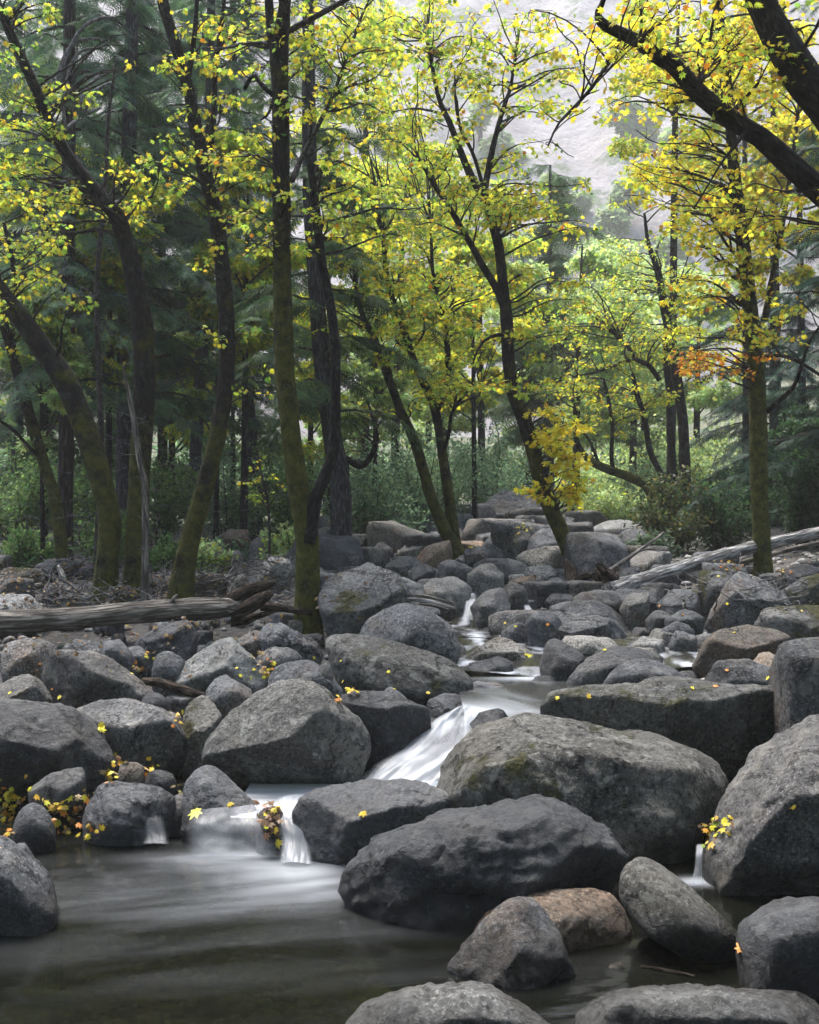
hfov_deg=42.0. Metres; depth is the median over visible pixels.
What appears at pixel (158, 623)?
rock
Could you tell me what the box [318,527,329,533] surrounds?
rock
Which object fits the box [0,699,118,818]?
boulder
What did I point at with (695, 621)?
boulder
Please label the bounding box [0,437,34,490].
shrub
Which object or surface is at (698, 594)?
rock
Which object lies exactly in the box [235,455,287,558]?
maple sapling
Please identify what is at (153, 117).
fir tree
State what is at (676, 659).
water
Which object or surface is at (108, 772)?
fallen leaves
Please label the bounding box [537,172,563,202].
canyon tree
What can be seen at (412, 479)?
shrub
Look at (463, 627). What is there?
water
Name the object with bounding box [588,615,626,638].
rock
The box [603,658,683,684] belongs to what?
boulder
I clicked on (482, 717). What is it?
stone
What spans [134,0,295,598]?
maple tree
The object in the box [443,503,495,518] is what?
rock
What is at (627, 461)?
shrub
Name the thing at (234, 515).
shrub
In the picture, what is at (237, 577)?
rock
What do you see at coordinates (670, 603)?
boulder
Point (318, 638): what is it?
rock
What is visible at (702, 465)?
shrub
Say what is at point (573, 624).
boulder
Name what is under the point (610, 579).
fallen log
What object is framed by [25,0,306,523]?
fir tree
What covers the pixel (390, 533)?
rock
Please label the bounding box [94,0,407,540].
fir tree
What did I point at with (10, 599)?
rock
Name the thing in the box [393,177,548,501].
alder tree
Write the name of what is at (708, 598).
boulder
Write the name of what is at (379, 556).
rock
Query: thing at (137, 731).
boulder
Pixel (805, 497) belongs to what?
shrub
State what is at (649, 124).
canyon tree
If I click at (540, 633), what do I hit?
boulder
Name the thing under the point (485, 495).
shrub
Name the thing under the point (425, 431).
alder tree
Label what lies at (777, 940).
boulder
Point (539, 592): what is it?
rock
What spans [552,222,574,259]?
canyon tree
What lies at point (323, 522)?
rock
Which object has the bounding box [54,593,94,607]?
rock
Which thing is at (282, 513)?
shrub
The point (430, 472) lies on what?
shrub
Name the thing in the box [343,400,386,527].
dead tree
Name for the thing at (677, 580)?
rock
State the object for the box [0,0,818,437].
cliff
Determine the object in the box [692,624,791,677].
boulder
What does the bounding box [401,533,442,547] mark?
rock
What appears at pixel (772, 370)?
fir tree
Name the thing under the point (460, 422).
alder tree
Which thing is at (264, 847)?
stone
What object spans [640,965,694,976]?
floating stick
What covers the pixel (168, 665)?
boulder
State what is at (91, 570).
rock
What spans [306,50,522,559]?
maple tree
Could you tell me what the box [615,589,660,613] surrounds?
rock
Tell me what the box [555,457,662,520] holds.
shrub
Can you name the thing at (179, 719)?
stone
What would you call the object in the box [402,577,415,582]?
rock
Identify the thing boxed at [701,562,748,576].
rock
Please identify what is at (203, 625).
rock
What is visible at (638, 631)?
rock
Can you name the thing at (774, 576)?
rock
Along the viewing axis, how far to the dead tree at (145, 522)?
10.87 m
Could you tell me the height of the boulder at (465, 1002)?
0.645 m
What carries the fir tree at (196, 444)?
on the ground
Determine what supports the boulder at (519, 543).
on the ground
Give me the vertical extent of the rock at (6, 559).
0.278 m
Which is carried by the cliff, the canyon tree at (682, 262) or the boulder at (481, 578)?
the canyon tree at (682, 262)
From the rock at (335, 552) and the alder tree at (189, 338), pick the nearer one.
the rock at (335, 552)
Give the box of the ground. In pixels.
[0,366,818,824]
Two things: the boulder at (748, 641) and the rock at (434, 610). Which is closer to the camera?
the boulder at (748, 641)
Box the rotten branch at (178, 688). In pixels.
[141,677,205,697]
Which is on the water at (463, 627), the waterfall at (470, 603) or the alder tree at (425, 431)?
the waterfall at (470, 603)
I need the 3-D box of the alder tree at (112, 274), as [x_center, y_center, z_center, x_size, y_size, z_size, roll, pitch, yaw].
[-4.824,-2.248,16.373,2.819,6.638,2.070,0,0,32]
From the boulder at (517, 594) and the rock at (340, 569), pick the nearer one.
the boulder at (517, 594)
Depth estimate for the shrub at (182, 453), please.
35.65 m
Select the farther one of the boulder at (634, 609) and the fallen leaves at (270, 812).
the boulder at (634, 609)
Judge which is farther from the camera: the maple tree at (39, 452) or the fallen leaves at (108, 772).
the maple tree at (39, 452)
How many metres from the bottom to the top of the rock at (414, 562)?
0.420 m
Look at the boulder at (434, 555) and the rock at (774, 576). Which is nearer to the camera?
the rock at (774, 576)
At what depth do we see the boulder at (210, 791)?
5.18 m
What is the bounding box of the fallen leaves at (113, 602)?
[0,530,400,677]
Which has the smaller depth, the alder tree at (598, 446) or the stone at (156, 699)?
the stone at (156, 699)
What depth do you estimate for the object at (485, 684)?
7.36 m
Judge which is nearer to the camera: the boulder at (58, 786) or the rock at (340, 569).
the boulder at (58, 786)
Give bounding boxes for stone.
[17,843,33,856]
[118,762,144,783]
[129,646,147,679]
[141,692,167,710]
[145,770,178,795]
[169,712,181,721]
[170,794,182,836]
[255,806,287,855]
[318,660,333,680]
[384,687,406,698]
[464,545,487,567]
[467,708,507,732]
[608,960,627,968]
[630,636,664,652]
[645,610,670,631]
[660,621,694,634]
[668,630,696,670]
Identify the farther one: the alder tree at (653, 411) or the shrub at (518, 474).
the shrub at (518, 474)
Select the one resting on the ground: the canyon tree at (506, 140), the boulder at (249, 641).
the boulder at (249, 641)
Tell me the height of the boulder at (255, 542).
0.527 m
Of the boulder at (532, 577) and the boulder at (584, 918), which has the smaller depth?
the boulder at (584, 918)
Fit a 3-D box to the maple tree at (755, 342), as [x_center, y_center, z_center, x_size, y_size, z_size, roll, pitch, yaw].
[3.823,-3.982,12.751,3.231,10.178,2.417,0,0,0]
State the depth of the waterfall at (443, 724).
5.79 m
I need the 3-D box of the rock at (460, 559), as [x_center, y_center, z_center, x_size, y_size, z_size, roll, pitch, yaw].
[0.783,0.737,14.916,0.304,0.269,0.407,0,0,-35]
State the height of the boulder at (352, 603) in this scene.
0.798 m
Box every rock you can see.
[0,554,11,567]
[0,561,3,572]
[0,567,40,590]
[0,578,34,597]
[0,593,44,636]
[35,563,78,583]
[44,558,85,570]
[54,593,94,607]
[79,566,93,580]
[94,625,123,636]
[108,586,136,602]
[111,633,125,644]
[149,575,169,594]
[149,622,168,630]
[166,694,194,719]
[169,621,202,629]
[195,573,227,595]
[195,621,210,629]
[197,630,212,644]
[197,645,207,652]
[198,619,220,627]
[209,550,248,573]
[221,574,244,587]
[224,617,230,623]
[247,571,256,583]
[269,612,284,623]
[278,613,293,625]
[285,533,365,570]
[288,620,302,633]
[305,633,324,645]
[318,515,329,528]
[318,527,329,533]
[320,572,335,589]
[336,566,357,573]
[349,556,358,565]
[352,534,366,546]
[362,547,390,567]
[366,520,422,557]
[388,511,416,528]
[391,556,421,566]
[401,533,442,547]
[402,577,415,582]
[405,583,424,597]
[407,570,438,579]
[411,601,440,615]
[416,578,433,585]
[418,513,473,532]
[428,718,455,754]
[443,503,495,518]
[455,555,464,563]
[461,518,534,540]
[461,540,483,550]
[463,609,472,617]
[473,558,511,583]
[474,532,490,541]
[488,610,538,634]
[490,521,549,552]
[504,507,544,518]
[508,574,523,582]
[514,515,565,524]
[516,546,561,568]
[522,580,566,608]
[528,600,536,609]
[544,593,573,608]
[548,601,569,611]
[554,569,564,579]
[559,557,563,568]
[561,532,629,580]
[562,635,617,656]
[563,580,603,595]
[565,510,606,526]
[566,521,593,531]
[570,589,622,614]
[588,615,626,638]
[593,645,663,662]
[608,567,639,576]
[612,639,635,645]
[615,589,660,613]
[624,636,640,639]
[627,545,668,554]
[630,551,672,571]
[630,627,650,636]
[636,647,656,652]
[639,583,680,598]
[648,628,673,646]
[651,564,685,584]
[668,589,702,611]
[680,671,698,678]
[686,551,738,583]
[696,633,710,648]
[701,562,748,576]
[739,554,752,566]
[745,565,752,573]
[758,573,780,588]
[800,559,818,566]
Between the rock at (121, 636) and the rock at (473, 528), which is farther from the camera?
the rock at (473, 528)
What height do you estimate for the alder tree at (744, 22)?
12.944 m
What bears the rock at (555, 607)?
on the ground
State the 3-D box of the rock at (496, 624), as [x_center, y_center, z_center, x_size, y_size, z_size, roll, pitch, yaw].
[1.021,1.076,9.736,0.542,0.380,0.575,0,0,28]
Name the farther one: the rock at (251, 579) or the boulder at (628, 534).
the boulder at (628, 534)
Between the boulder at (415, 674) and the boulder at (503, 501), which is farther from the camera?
the boulder at (503, 501)
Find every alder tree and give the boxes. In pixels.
[0,72,111,539]
[0,221,57,475]
[0,279,92,562]
[2,319,116,516]
[29,150,184,473]
[102,257,256,502]
[173,242,259,539]
[185,125,306,529]
[264,290,351,481]
[289,0,456,486]
[294,236,397,515]
[303,229,420,479]
[325,136,502,508]
[326,261,440,515]
[357,161,500,454]
[380,286,499,473]
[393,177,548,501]
[415,239,530,518]
[482,237,571,496]
[508,243,657,510]
[518,331,662,468]
[530,197,744,539]
[540,369,657,515]
[545,238,700,513]
[574,234,727,475]
[596,0,766,510]
[633,271,767,475]
[659,0,818,530]
[728,110,818,483]
[739,401,818,513]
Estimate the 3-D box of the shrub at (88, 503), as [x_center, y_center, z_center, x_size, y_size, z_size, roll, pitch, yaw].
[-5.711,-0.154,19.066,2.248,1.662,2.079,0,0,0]
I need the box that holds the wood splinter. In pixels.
[57,565,67,580]
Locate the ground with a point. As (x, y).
(140, 630)
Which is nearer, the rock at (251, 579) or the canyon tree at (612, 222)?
the rock at (251, 579)
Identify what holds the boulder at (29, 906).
on the ground
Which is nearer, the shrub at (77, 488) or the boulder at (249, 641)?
the boulder at (249, 641)
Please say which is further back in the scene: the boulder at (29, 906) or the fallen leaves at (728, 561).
the fallen leaves at (728, 561)
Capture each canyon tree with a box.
[465,88,499,144]
[477,130,529,169]
[486,217,510,236]
[504,231,531,260]
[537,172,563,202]
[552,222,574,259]
[565,189,596,219]
[573,238,616,273]
[584,278,602,285]
[591,194,634,239]
[598,90,645,142]
[604,178,655,219]
[613,103,664,144]
[644,235,688,267]
[657,122,696,167]
[663,258,704,286]
[667,213,694,254]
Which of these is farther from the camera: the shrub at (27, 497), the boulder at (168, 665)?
the shrub at (27, 497)
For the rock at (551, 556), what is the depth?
13.55 m
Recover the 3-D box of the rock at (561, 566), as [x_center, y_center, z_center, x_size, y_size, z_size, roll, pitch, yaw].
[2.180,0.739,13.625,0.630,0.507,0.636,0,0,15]
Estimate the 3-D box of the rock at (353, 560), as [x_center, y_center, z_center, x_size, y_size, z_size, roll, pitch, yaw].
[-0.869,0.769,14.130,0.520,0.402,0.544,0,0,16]
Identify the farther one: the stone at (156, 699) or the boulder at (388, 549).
the boulder at (388, 549)
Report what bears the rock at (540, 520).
on the ground
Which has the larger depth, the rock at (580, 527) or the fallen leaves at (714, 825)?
the rock at (580, 527)
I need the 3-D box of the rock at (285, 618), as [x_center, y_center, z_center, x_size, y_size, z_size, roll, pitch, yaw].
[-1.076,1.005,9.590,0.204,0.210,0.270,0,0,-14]
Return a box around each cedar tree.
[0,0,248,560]
[673,0,818,550]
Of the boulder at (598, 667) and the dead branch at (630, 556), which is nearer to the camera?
the boulder at (598, 667)
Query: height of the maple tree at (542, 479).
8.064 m
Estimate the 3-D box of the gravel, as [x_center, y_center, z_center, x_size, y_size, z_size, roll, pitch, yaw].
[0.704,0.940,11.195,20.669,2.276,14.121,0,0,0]
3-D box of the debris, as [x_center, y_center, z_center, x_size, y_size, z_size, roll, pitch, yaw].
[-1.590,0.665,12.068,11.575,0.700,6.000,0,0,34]
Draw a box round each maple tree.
[0,0,175,600]
[0,191,120,603]
[0,210,68,558]
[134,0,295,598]
[173,0,447,634]
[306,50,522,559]
[351,0,602,555]
[511,0,818,257]
[592,0,818,576]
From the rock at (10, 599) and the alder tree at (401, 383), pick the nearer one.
the rock at (10, 599)
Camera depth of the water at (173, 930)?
3.90 m
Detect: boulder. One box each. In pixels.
[0,638,56,682]
[0,674,52,702]
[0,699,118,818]
[0,836,59,935]
[12,803,55,851]
[28,767,86,831]
[40,649,153,707]
[43,583,81,606]
[62,639,101,652]
[76,698,187,783]
[82,781,175,845]
[100,639,136,675]
[134,620,198,676]
[151,651,184,697]
[175,637,269,695]
[181,695,221,782]
[181,765,256,843]
[201,678,370,791]
[206,674,251,719]
[215,529,249,559]
[236,630,260,659]
[250,536,267,563]
[256,557,292,593]
[257,646,301,673]
[259,622,322,664]
[268,660,342,698]
[292,778,451,864]
[317,562,411,637]
[325,633,472,707]
[338,794,629,930]
[341,690,430,779]
[345,980,549,1023]
[359,603,460,662]
[374,542,393,556]
[385,557,412,577]
[398,545,425,557]
[411,563,437,581]
[417,540,452,568]
[424,576,471,620]
[427,693,464,739]
[436,712,728,863]
[438,559,473,582]
[447,896,575,990]
[465,637,533,675]
[467,563,503,600]
[468,656,513,675]
[470,588,510,626]
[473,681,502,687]
[474,888,633,951]
[482,536,511,558]
[484,489,540,518]
[501,623,527,642]
[504,581,529,609]
[508,559,526,573]
[510,529,530,560]
[511,574,536,584]
[524,565,563,580]
[525,611,561,646]
[527,528,557,549]
[531,676,556,681]
[539,638,584,680]
[540,676,773,783]
[548,577,562,580]
[554,611,611,640]
[560,600,629,632]
[566,646,661,685]
[575,983,818,1023]
[594,520,643,534]
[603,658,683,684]
[619,529,645,545]
[619,592,649,628]
[619,857,736,962]
[656,589,700,614]
[664,609,704,635]
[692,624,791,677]
[698,570,730,621]
[699,714,818,895]
[704,571,791,633]
[704,658,769,684]
[735,896,818,999]
[753,605,818,639]
[753,652,774,666]
[768,637,818,735]
[780,564,818,589]
[782,574,818,605]
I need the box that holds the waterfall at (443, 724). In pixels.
[373,709,474,781]
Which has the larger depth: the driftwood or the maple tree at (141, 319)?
the maple tree at (141, 319)
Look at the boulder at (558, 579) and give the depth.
11.32 m
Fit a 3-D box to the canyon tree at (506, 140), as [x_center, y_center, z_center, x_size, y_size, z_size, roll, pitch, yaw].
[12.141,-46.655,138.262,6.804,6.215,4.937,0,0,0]
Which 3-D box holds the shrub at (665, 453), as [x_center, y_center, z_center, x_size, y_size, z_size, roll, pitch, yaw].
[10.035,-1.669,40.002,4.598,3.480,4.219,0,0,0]
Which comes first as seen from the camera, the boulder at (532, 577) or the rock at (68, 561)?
the boulder at (532, 577)
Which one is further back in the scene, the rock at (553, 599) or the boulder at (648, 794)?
the rock at (553, 599)
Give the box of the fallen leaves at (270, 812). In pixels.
[227,799,294,849]
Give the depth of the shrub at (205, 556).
13.42 m
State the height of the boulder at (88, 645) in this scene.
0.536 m
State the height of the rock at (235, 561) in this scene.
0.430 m
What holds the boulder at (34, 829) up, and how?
on the ground
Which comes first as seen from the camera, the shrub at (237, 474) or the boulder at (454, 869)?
the boulder at (454, 869)
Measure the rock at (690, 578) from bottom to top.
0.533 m
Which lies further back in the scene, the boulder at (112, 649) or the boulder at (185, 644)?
the boulder at (185, 644)
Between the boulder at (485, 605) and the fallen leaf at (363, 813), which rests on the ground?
the boulder at (485, 605)
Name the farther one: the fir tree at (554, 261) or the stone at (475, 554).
the fir tree at (554, 261)
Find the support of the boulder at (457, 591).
on the ground
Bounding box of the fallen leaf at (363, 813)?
[358,811,366,816]
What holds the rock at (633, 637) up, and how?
on the ground
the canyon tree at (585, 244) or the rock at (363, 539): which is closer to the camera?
the rock at (363, 539)
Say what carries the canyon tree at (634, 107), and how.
on the cliff
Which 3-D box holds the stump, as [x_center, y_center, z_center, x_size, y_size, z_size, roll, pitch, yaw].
[1.843,0.723,11.540,0.253,0.419,0.597,0,0,-39]
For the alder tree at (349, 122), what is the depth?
32.64 m
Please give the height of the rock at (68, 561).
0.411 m
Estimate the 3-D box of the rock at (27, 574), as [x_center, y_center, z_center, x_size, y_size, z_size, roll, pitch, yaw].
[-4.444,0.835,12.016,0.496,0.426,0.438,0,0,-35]
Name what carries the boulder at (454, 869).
on the ground
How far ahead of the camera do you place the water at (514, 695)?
7.01 m
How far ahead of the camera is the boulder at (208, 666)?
7.37 m
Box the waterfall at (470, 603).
[466,599,474,615]
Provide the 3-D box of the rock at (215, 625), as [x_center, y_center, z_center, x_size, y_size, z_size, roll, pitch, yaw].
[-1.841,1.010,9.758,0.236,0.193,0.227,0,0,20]
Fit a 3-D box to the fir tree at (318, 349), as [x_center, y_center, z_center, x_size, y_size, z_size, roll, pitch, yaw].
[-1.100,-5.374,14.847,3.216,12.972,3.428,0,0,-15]
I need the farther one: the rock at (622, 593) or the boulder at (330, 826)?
the rock at (622, 593)
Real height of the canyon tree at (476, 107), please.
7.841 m
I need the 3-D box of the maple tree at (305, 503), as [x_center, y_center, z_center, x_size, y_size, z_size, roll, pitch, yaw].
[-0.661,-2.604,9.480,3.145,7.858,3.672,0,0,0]
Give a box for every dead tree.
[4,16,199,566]
[118,363,163,600]
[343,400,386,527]
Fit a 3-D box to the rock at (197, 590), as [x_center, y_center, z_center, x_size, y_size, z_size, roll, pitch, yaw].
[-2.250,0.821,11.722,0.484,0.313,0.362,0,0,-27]
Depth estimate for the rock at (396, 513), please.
22.21 m
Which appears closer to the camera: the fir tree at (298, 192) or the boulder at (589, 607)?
the boulder at (589, 607)
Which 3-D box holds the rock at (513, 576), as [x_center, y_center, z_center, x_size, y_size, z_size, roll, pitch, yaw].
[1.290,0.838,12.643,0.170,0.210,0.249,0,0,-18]
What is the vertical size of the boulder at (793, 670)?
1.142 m
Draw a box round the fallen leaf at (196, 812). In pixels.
[188,808,202,818]
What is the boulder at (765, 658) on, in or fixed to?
on the ground
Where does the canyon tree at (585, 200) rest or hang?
on the cliff
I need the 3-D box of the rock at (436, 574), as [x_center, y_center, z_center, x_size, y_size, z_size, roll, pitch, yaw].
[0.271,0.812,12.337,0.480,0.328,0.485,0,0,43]
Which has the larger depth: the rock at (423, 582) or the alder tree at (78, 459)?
the alder tree at (78, 459)
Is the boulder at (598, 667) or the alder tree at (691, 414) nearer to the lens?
the boulder at (598, 667)
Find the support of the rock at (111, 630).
on the ground
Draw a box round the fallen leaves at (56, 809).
[34,789,104,839]
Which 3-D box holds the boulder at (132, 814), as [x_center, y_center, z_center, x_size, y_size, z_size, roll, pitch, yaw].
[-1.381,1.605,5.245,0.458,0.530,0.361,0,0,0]
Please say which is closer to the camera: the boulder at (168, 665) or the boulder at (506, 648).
the boulder at (168, 665)
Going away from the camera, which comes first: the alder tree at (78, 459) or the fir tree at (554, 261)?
the alder tree at (78, 459)
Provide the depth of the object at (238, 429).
28.50 m
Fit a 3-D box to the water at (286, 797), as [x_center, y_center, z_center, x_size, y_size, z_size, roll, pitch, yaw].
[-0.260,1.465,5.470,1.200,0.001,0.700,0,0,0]
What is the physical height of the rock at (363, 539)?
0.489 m
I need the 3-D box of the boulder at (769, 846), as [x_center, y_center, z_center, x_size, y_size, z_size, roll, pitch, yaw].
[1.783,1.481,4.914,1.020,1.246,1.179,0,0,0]
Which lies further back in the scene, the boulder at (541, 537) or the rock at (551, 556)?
the boulder at (541, 537)
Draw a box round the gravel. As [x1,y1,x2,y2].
[0,539,818,821]
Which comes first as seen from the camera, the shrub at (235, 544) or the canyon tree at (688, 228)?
the shrub at (235, 544)
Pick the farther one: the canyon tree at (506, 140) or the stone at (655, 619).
the canyon tree at (506, 140)
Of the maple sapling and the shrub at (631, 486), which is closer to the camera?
the maple sapling
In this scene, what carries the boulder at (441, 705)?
on the ground
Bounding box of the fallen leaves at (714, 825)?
[690,815,733,849]
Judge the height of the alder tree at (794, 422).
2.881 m
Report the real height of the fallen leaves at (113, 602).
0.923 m
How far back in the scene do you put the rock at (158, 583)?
11.91 m
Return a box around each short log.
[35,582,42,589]
[260,603,312,615]
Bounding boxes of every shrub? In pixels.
[0,430,80,538]
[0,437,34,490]
[0,438,91,528]
[0,521,73,567]
[35,457,150,542]
[73,506,151,561]
[89,438,157,501]
[112,444,208,548]
[149,528,179,572]
[150,431,240,504]
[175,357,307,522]
[175,537,238,573]
[177,423,284,541]
[204,533,249,561]
[221,453,279,492]
[230,440,329,537]
[256,520,294,559]
[268,434,355,507]
[314,426,436,517]
[320,444,435,533]
[349,437,406,485]
[361,411,497,529]
[380,433,467,506]
[432,398,569,503]
[449,429,525,489]
[490,446,559,493]
[554,447,626,506]
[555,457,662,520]
[583,420,661,492]
[598,437,665,521]
[618,525,685,560]
[623,464,719,555]
[624,423,720,472]
[629,412,741,521]
[662,466,783,550]
[700,437,741,497]
[768,437,818,548]
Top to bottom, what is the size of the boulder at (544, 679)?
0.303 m
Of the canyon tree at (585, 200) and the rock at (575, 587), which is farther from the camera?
the canyon tree at (585, 200)
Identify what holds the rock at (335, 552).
on the ground
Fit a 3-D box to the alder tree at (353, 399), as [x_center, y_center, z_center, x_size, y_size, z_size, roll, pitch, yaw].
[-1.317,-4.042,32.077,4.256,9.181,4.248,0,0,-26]
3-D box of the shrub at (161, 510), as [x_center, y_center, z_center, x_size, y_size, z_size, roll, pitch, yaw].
[-4.458,-0.265,18.898,2.051,1.963,1.779,0,0,0]
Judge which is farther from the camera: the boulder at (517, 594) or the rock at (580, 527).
the rock at (580, 527)
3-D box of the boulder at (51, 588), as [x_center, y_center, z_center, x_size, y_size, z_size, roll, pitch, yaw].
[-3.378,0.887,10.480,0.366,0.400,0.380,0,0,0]
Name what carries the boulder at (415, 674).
on the ground
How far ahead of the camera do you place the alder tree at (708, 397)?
29.61 m
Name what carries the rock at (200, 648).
on the ground
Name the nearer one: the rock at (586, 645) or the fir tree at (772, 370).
the rock at (586, 645)
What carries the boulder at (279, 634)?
on the ground
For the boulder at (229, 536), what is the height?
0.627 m
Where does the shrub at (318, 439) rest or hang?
on the ground
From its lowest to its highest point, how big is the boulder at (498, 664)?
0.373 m
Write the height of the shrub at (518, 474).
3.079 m
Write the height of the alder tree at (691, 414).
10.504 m
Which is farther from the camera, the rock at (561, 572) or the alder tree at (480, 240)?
the alder tree at (480, 240)
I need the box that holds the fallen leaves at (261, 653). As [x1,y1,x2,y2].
[98,650,358,727]
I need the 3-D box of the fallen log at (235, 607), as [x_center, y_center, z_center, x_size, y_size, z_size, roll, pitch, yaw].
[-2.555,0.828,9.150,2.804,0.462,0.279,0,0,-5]
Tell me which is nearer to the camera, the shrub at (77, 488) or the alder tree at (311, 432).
the shrub at (77, 488)
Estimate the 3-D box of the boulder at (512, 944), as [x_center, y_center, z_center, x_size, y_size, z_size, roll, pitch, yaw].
[0.357,1.720,3.749,0.451,0.721,0.370,0,0,0]
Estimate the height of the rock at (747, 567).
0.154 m
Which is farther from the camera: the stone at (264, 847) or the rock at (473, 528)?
the rock at (473, 528)
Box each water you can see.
[0,825,818,1023]
[231,781,437,816]
[450,617,500,637]
[456,637,586,675]
[459,676,577,733]
[624,632,708,667]
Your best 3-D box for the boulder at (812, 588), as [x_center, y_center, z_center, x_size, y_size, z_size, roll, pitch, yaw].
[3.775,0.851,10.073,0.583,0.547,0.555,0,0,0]
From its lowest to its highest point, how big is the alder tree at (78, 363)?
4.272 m
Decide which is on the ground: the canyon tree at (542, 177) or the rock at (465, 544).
the rock at (465, 544)
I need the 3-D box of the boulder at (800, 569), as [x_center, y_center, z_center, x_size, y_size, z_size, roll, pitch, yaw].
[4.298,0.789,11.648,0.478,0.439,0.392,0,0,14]
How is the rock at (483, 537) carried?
on the ground
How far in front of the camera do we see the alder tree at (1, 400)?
26.83 m
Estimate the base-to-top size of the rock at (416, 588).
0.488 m
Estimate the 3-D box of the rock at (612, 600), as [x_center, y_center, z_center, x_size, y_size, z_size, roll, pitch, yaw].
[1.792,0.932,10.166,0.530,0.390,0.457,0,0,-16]
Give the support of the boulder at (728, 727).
on the ground
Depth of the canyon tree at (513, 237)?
118.12 m
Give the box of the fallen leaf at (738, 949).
[734,943,740,952]
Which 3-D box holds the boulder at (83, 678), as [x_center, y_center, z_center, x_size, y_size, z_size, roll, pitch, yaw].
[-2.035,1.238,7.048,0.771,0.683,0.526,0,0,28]
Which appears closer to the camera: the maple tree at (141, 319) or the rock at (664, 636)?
the rock at (664, 636)
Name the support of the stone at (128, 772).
on the ground
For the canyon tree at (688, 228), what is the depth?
117.31 m
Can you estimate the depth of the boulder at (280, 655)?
7.71 m
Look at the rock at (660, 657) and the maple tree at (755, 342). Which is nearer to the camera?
the rock at (660, 657)
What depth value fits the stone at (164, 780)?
5.46 m
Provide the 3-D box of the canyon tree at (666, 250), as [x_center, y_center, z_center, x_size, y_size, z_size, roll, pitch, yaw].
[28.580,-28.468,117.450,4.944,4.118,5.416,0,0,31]
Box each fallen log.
[0,581,275,634]
[591,527,818,590]
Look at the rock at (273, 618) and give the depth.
9.96 m
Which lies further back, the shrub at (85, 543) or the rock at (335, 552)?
the shrub at (85, 543)
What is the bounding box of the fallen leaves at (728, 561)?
[713,557,810,576]
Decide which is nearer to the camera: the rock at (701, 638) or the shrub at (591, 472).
the rock at (701, 638)
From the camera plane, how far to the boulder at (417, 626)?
8.21 m
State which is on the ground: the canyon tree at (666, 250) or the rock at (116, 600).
the rock at (116, 600)
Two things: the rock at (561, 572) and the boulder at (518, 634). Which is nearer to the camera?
the boulder at (518, 634)
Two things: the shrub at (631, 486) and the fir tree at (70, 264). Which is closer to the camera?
the fir tree at (70, 264)
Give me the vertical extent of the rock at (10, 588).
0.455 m
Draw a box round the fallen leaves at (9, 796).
[0,774,31,847]
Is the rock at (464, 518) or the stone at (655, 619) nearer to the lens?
the stone at (655, 619)
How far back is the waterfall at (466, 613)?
10.42 m
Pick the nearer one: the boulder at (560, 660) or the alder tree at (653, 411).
the boulder at (560, 660)
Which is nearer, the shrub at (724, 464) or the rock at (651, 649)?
the rock at (651, 649)
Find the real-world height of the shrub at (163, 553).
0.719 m
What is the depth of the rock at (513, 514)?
22.05 m
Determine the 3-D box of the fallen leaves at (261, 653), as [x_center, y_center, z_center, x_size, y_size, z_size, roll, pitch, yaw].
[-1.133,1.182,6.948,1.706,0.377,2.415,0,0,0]
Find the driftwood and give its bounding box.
[407,594,456,609]
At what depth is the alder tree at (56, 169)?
18.51 m
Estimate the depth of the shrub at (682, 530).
17.34 m
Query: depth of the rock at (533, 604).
10.69 m
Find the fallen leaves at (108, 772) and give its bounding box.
[99,753,182,793]
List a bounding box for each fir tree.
[0,0,165,498]
[0,0,309,547]
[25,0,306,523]
[78,0,350,535]
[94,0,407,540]
[210,0,446,535]
[459,164,664,508]
[660,72,818,526]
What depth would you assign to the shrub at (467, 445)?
39.40 m
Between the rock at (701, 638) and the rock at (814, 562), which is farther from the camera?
the rock at (814, 562)
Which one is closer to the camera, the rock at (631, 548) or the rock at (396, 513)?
the rock at (631, 548)
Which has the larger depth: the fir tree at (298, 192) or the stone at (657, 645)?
the fir tree at (298, 192)
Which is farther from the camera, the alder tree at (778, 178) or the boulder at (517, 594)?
the alder tree at (778, 178)
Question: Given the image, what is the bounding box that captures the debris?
[6,537,818,609]
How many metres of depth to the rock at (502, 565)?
12.85 m
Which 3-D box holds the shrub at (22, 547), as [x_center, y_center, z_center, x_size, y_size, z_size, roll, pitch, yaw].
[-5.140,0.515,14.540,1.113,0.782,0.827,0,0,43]
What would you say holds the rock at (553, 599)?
on the ground
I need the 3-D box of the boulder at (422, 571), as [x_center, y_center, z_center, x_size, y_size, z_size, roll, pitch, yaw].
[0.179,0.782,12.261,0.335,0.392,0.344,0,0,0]
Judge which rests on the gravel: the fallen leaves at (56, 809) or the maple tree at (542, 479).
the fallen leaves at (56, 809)
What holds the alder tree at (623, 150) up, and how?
on the ground
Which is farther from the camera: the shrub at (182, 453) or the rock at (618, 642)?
the shrub at (182, 453)
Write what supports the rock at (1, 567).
on the ground
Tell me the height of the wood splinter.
0.180 m
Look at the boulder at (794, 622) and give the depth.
8.79 m
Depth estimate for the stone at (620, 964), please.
3.75 m
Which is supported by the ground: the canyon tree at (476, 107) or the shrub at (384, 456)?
the shrub at (384, 456)
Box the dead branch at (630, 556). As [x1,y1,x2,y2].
[610,531,664,569]
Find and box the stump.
[563,559,592,580]
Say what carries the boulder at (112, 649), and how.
on the ground
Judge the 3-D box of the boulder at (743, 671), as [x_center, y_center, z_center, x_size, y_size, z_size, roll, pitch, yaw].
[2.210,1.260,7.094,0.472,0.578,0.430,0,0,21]
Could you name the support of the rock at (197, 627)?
on the ground

